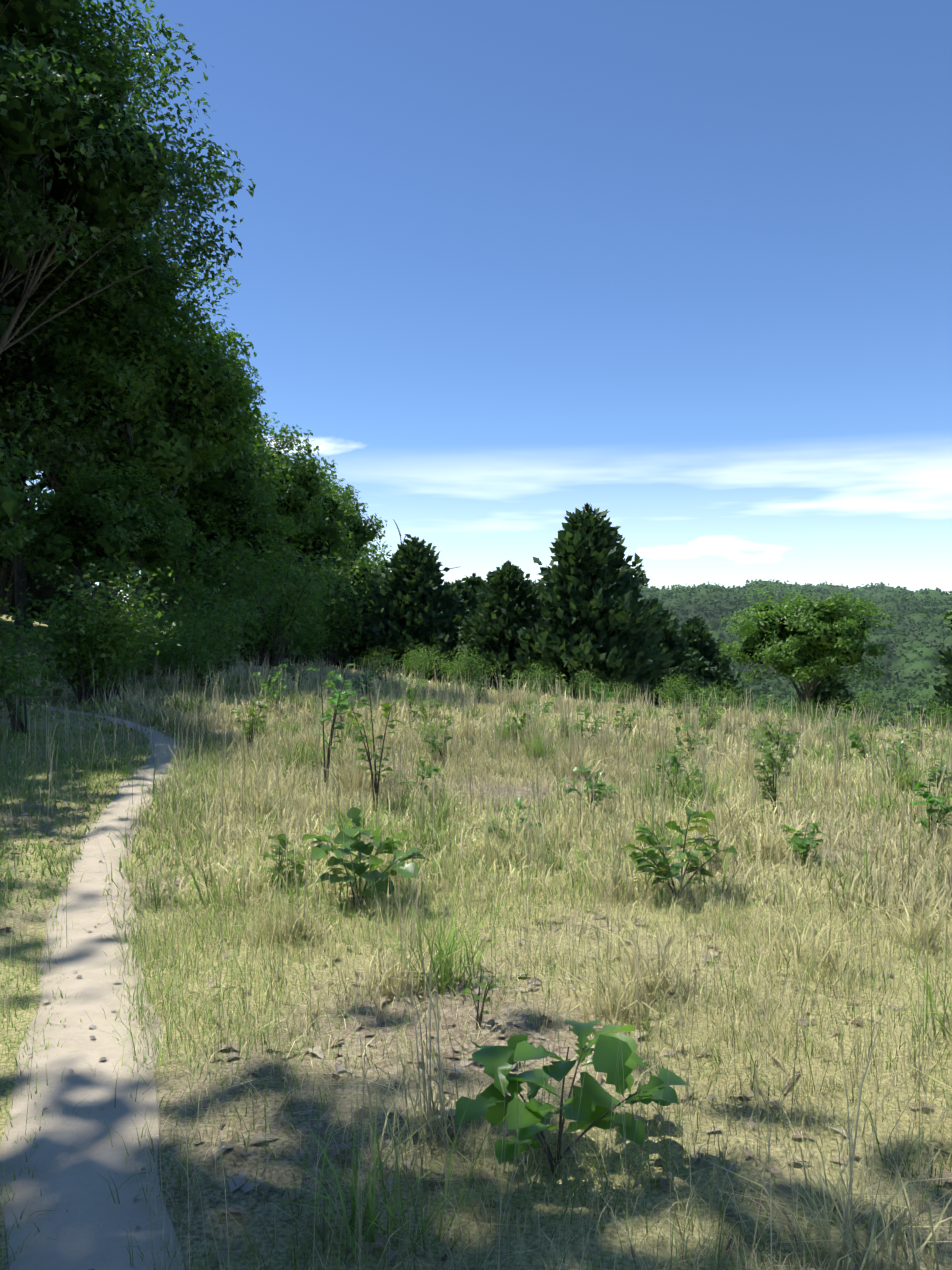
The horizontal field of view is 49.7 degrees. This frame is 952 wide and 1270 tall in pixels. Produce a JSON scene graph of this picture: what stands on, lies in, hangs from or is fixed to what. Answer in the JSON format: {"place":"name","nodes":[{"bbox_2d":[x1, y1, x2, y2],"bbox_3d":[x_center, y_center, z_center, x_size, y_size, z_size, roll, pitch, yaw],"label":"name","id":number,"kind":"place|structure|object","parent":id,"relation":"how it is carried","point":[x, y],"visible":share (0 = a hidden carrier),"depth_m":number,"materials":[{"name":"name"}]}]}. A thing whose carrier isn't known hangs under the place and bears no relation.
{"place":"outdoors","nodes":[
{"label":"outdoors","id":0,"kind":"place"},
{"bbox_2d":[0,702,185,1269],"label":"trail path","id":1,"kind":"structure","parent":0,"point":[73,1182],"depth_m":3.40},
{"bbox_2d":[0,605,951,1269],"bbox_3d":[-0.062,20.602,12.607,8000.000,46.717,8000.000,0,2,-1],"label":"ground","id":2,"kind":"structure","parent":0,"point":[380,1023],"depth_m":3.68,"materials":[{"name":"plant"}]},
{"bbox_2d":[0,0,209,619],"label":"oaks","id":3,"kind":"object","parent":2,"relation":"on","point":[21,146],"depth_m":22.37,"materials":[{"name":"green plant"}]},
{"bbox_2d":[0,0,267,500],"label":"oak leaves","id":4,"kind":"object","parent":3,"relation":"attached to","point":[95,36],"visible":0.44,"depth_m":24.78,"materials":[{"name":"green plant"}]},
{"bbox_2d":[0,427,242,654],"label":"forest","id":5,"kind":"object","parent":2,"relation":"on","point":[19,586],"depth_m":38.61,"materials":[{"name":"green plant"}]},
{"bbox_2d":[0,191,895,730],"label":"forest leaves","id":6,"kind":"object","parent":5,"relation":"on","point":[42,591],"depth_m":65.42,"materials":[{"name":"green plant"}]},
{"bbox_2d":[871,610,951,723],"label":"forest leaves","id":7,"kind":"object","parent":5,"relation":"on","point":[947,617],"depth_m":56.36,"materials":[{"name":"green plant"}]},
{"bbox_2d":[0,299,382,662],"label":"forest edge oaks","id":8,"kind":"object","parent":2,"relation":"on","point":[164,455],"depth_m":29.77,"materials":[{"name":"green plant"}]},
{"bbox_2d":[0,276,391,601],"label":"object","id":9,"kind":"object","parent":2,"relation":"on","point":[237,449],"visible":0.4,"depth_m":30.16,"materials":[{"name":"green plant"}]},
{"bbox_2d":[231,696,269,745],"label":"oak sapling","id":10,"kind":"object","parent":2,"relation":"on","point":[251,711],"depth_m":11.66,"materials":[{"name":"green plant"}]},
{"bbox_2d":[253,665,287,708],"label":"oak sapling","id":11,"kind":"object","parent":2,"relation":"on","point":[268,688],"depth_m":15.88,"materials":[{"name":"green plant"}]},
{"bbox_2d":[259,834,305,888],"bbox_3d":[-1.184,1.369,6.251,0.336,0.360,0.327,1,2,21],"label":"oak sapling","id":12,"kind":"object","parent":2,"relation":"on","point":[282,839],"depth_m":6.20,"materials":[{"name":"green plant"}]},
{"bbox_2d":[281,650,310,692],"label":"oak sapling","id":13,"kind":"object","parent":2,"relation":"on","point":[287,661],"depth_m":21.94,"materials":[{"name":"green plant"}]},
{"bbox_2d":[306,667,353,789],"bbox_3d":[-1.304,0.874,9.538,0.372,1.166,0.464,1,2,27],"label":"oak sapling","id":14,"kind":"object","parent":2,"relation":"on","point":[340,702],"depth_m":9.47,"materials":[{"name":"green plant"}]},
{"bbox_2d":[322,663,356,721],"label":"oak sapling","id":15,"kind":"object","parent":2,"relation":"on","point":[331,673],"depth_m":14.45,"materials":[{"name":"green plant"}]},
{"bbox_2d":[349,669,373,694],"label":"oak sapling","id":16,"kind":"object","parent":2,"relation":"on","point":[365,680],"depth_m":19.90,"materials":[{"name":"green plant"}]},
{"bbox_2d":[303,807,429,908],"bbox_3d":[-0.626,1.254,5.819,0.709,0.602,0.646,0,2,-7],"label":"oak sapling","id":17,"kind":"object","parent":2,"relation":"on","point":[321,850],"depth_m":5.68,"materials":[{"name":"green plant"}]},
{"bbox_2d":[341,684,404,810],"bbox_3d":[-0.880,0.950,8.463,0.521,1.082,0.419,1,2,23],"label":"oak sapling","id":18,"kind":"object","parent":2,"relation":"on","point":[359,738],"depth_m":8.50,"materials":[{"name":"green plant"}]},
{"bbox_2d":[368,655,392,682],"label":"oak sapling","id":19,"kind":"object","parent":2,"relation":"on","point":[387,662],"depth_m":26.83,"materials":[{"name":"green plant"}]},
{"bbox_2d":[400,676,427,708],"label":"oak sapling","id":20,"kind":"object","parent":2,"relation":"on","point":[414,689],"depth_m":17.42,"materials":[{"name":"green plant"}]},
{"bbox_2d":[395,757,440,794],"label":"oak sapling","id":21,"kind":"object","parent":2,"relation":"on","point":[436,769],"depth_m":9.16,"materials":[{"name":"green plant"}]},
{"bbox_2d":[383,519,460,571],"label":"dead snag","id":22,"kind":"object","parent":2,"relation":"on","point":[403,542],"visible":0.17,"depth_m":47.38,"materials":[{"name":"brown wood"}]},
{"bbox_2d":[407,699,440,724],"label":"oak sapling","id":23,"kind":"object","parent":2,"relation":"on","point":[425,711],"depth_m":14.75,"materials":[{"name":"green plant"}]},
{"bbox_2d":[420,715,454,761],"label":"oak sapling","id":24,"kind":"object","parent":2,"relation":"on","point":[433,744],"depth_m":11.47,"materials":[{"name":"green plant"}]},
{"bbox_2d":[0,488,951,735],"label":"bushes","id":25,"kind":"object","parent":2,"relation":"on","point":[125,621],"visible":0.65,"depth_m":27.00,"materials":[{"name":"green plant"}]},
{"bbox_2d":[0,743,951,1269],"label":"leaf litter","id":26,"kind":"object","parent":2,"relation":"on","point":[246,1187],"visible":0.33,"depth_m":3.70,"materials":[{"name":"brown plant"}]},
{"bbox_2d":[467,671,488,702],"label":"oak sapling","id":27,"kind":"object","parent":2,"relation":"on","point":[479,687],"depth_m":21.92,"materials":[{"name":"green plant"}]},
{"bbox_2d":[461,969,499,1028],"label":"oak sapling","id":28,"kind":"object","parent":2,"relation":"on","point":[482,985],"depth_m":4.07,"materials":[{"name":"green plant"}]},
{"bbox_2d":[499,670,522,690],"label":"oak sapling","id":29,"kind":"object","parent":2,"relation":"on","point":[507,680],"depth_m":24.87,"materials":[{"name":"green plant"}]},
{"bbox_2d":[484,797,541,841],"bbox_3d":[0.267,1.355,7.411,0.436,0.368,0.339,0,2,7],"label":"oak sapling","id":30,"kind":"object","parent":2,"relation":"on","point":[518,800],"depth_m":7.37,"materials":[{"name":"green plant"}]},
{"bbox_2d":[502,705,538,738],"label":"oak sapling","id":31,"kind":"object","parent":2,"relation":"on","point":[523,719],"depth_m":13.39,"materials":[{"name":"green plant"}]},
{"bbox_2d":[529,685,557,720],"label":"oak sapling","id":32,"kind":"object","parent":2,"relation":"on","point":[549,703],"depth_m":17.48,"materials":[{"name":"green plant"}]},
{"bbox_2d":[548,674,570,698],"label":"oak sapling","id":33,"kind":"object","parent":2,"relation":"on","point":[564,682],"depth_m":28.08,"materials":[{"name":"green plant"}]},
{"bbox_2d":[455,1020,690,1176],"bbox_3d":[0.274,1.380,3.120,0.745,0.442,0.583,0,2,-11],"label":"oak sapling","id":34,"kind":"object","parent":2,"relation":"on","point":[595,1103],"depth_m":3.03,"materials":[{"name":"green plant"}]},
{"bbox_2d":[559,765,617,807],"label":"oak sapling","id":35,"kind":"object","parent":2,"relation":"on","point":[601,791],"depth_m":8.73,"materials":[{"name":"green plant"}]},
{"bbox_2d":[569,707,607,742],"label":"oak sapling","id":36,"kind":"object","parent":2,"relation":"on","point":[587,714],"depth_m":13.91,"materials":[{"name":"green plant"}]},
{"bbox_2d":[588,681,614,706],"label":"oak sapling","id":37,"kind":"object","parent":2,"relation":"on","point":[609,694],"depth_m":23.43,"materials":[{"name":"green plant"}]},
{"bbox_2d":[612,704,639,730],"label":"oak sapling","id":38,"kind":"object","parent":2,"relation":"on","point":[623,710],"depth_m":15.98,"materials":[{"name":"green plant"}]},
{"bbox_2d":[302,503,951,733],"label":"conifer trees","id":39,"kind":"object","parent":2,"relation":"on","point":[646,646],"visible":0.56,"depth_m":43.06,"materials":[{"name":"green plant"}]},
{"bbox_2d":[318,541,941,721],"bbox_3d":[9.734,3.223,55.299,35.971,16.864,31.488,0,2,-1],"label":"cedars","id":40,"kind":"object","parent":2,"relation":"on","point":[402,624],"depth_m":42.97,"materials":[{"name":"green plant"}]},
{"bbox_2d":[664,746,690,779],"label":"oak sapling","id":41,"kind":"object","parent":2,"relation":"on","point":[672,763],"depth_m":10.75,"materials":[{"name":"green plant"}]},
{"bbox_2d":[650,750,705,795],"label":"oak sapling","id":42,"kind":"object","parent":2,"relation":"on","point":[677,765],"depth_m":9.49,"materials":[{"name":"green plant"}]},
{"bbox_2d":[621,807,736,900],"bbox_3d":[1.159,1.257,5.832,0.714,0.544,0.458,0,2,-11],"label":"oak sapling","id":43,"kind":"object","parent":2,"relation":"on","point":[662,863],"depth_m":5.82,"materials":[{"name":"green plant"}]},
{"bbox_2d":[665,695,695,722],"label":"oak sapling","id":44,"kind":"object","parent":2,"relation":"on","point":[680,711],"depth_m":18.99,"materials":[{"name":"green plant"}]},
{"bbox_2d":[674,724,708,755],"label":"oak sapling","id":45,"kind":"object","parent":2,"relation":"on","point":[688,740],"depth_m":13.16,"materials":[{"name":"green plant"}]},
{"bbox_2d":[688,687,722,716],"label":"oak sapling","id":46,"kind":"object","parent":2,"relation":"on","point":[707,698],"depth_m":21.55,"materials":[{"name":"green plant"}]},
{"bbox_2d":[695,700,724,729],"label":"oak sapling","id":47,"kind":"object","parent":2,"relation":"on","point":[717,715],"depth_m":17.18,"materials":[{"name":"green plant"}]},
{"bbox_2d":[710,690,735,712],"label":"oak sapling","id":48,"kind":"object","parent":2,"relation":"on","point":[724,699],"depth_m":24.12,"materials":[{"name":"green plant"}]},
{"bbox_2d":[746,721,785,762],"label":"oak sapling","id":49,"kind":"object","parent":2,"relation":"on","point":[755,732],"depth_m":12.44,"materials":[{"name":"green plant"}]},
{"bbox_2d":[753,744,782,812],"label":"oak sapling","id":50,"kind":"object","parent":2,"relation":"on","point":[768,757],"depth_m":8.78,"materials":[{"name":"green plant"}]},
{"bbox_2d":[755,694,780,715],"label":"oak sapling","id":51,"kind":"object","parent":2,"relation":"on","point":[758,707],"depth_m":27.10,"materials":[{"name":"green plant"}]},
{"bbox_2d":[753,723,799,778],"bbox_3d":[3.140,1.250,10.826,0.524,0.707,0.504,1,2,37],"label":"oak sapling","id":52,"kind":"object","parent":2,"relation":"on","point":[789,741],"depth_m":10.81,"materials":[{"name":"green plant"}]},
{"bbox_2d":[758,716,798,747],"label":"oak sapling","id":53,"kind":"object","parent":2,"relation":"on","point":[770,734],"depth_m":14.51,"materials":[{"name":"green plant"}]},
{"bbox_2d":[778,821,826,861],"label":"oak sapling","id":54,"kind":"object","parent":2,"relation":"on","point":[802,844],"depth_m":6.81,"materials":[{"name":"green plant"}]},
{"bbox_2d":[737,597,870,716],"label":"lone tree","id":55,"kind":"object","parent":2,"relation":"on","point":[820,636],"depth_m":50.20,"materials":[{"name":"green plant"}]},
{"bbox_2d":[718,587,896,685],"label":"bright tree leaves","id":56,"kind":"object","parent":2,"relation":"on","point":[808,621],"visible":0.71,"depth_m":50.23,"materials":[{"name":"green plant"}]},
{"bbox_2d":[813,716,842,741],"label":"oak sapling","id":57,"kind":"object","parent":2,"relation":"on","point":[834,722],"depth_m":16.01,"materials":[{"name":"green plant"}]},
{"bbox_2d":[832,703,858,728],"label":"oak sapling","id":58,"kind":"object","parent":2,"relation":"on","point":[848,716],"depth_m":19.54,"materials":[{"name":"green plant"}]},
{"bbox_2d":[847,724,883,758],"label":"oak sapling","id":59,"kind":"object","parent":2,"relation":"on","point":[853,743],"depth_m":13.42,"materials":[{"name":"green plant"}]},
{"bbox_2d":[877,731,915,772],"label":"oak sapling","id":60,"kind":"object","parent":2,"relation":"on","point":[897,744],"depth_m":11.16,"materials":[{"name":"green plant"}]},
{"bbox_2d":[894,705,919,732],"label":"oak sapling","id":61,"kind":"object","parent":2,"relation":"on","point":[901,720],"depth_m":20.99,"materials":[{"name":"green plant"}]},
{"bbox_2d":[899,704,934,727],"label":"oak sapling","id":62,"kind":"object","parent":2,"relation":"on","point":[929,717],"depth_m":24.02,"materials":[{"name":"green plant"}]},
{"bbox_2d":[900,716,943,751],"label":"oak sapling","id":63,"kind":"object","parent":2,"relation":"on","point":[917,738],"depth_m":15.48,"materials":[{"name":"green plant"}]},
{"bbox_2d":[912,782,951,841],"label":"oak sapling","id":64,"kind":"object","parent":2,"relation":"on","point":[925,795],"depth_m":7.53,"materials":[{"name":"green plant"}]},
{"bbox_2d":[923,752,951,795],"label":"oak sapling","id":65,"kind":"object","parent":2,"relation":"on","point":[936,771],"depth_m":9.36,"materials":[{"name":"green plant"}]},
{"bbox_2d":[26,0,951,601],"label":"sky","id":66,"kind":"structure","parent":0,"point":[681,270],"materials":[{"name":"blue"}]},
{"bbox_2d":[130,579,951,729],"bbox_3d":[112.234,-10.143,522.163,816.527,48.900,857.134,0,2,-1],"label":"forest canopy","id":67,"kind":"object","parent":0,"point":[917,637],"visible":0.15,"depth_m":371.33,"materials":[{"name":"green plant"}]}
]}

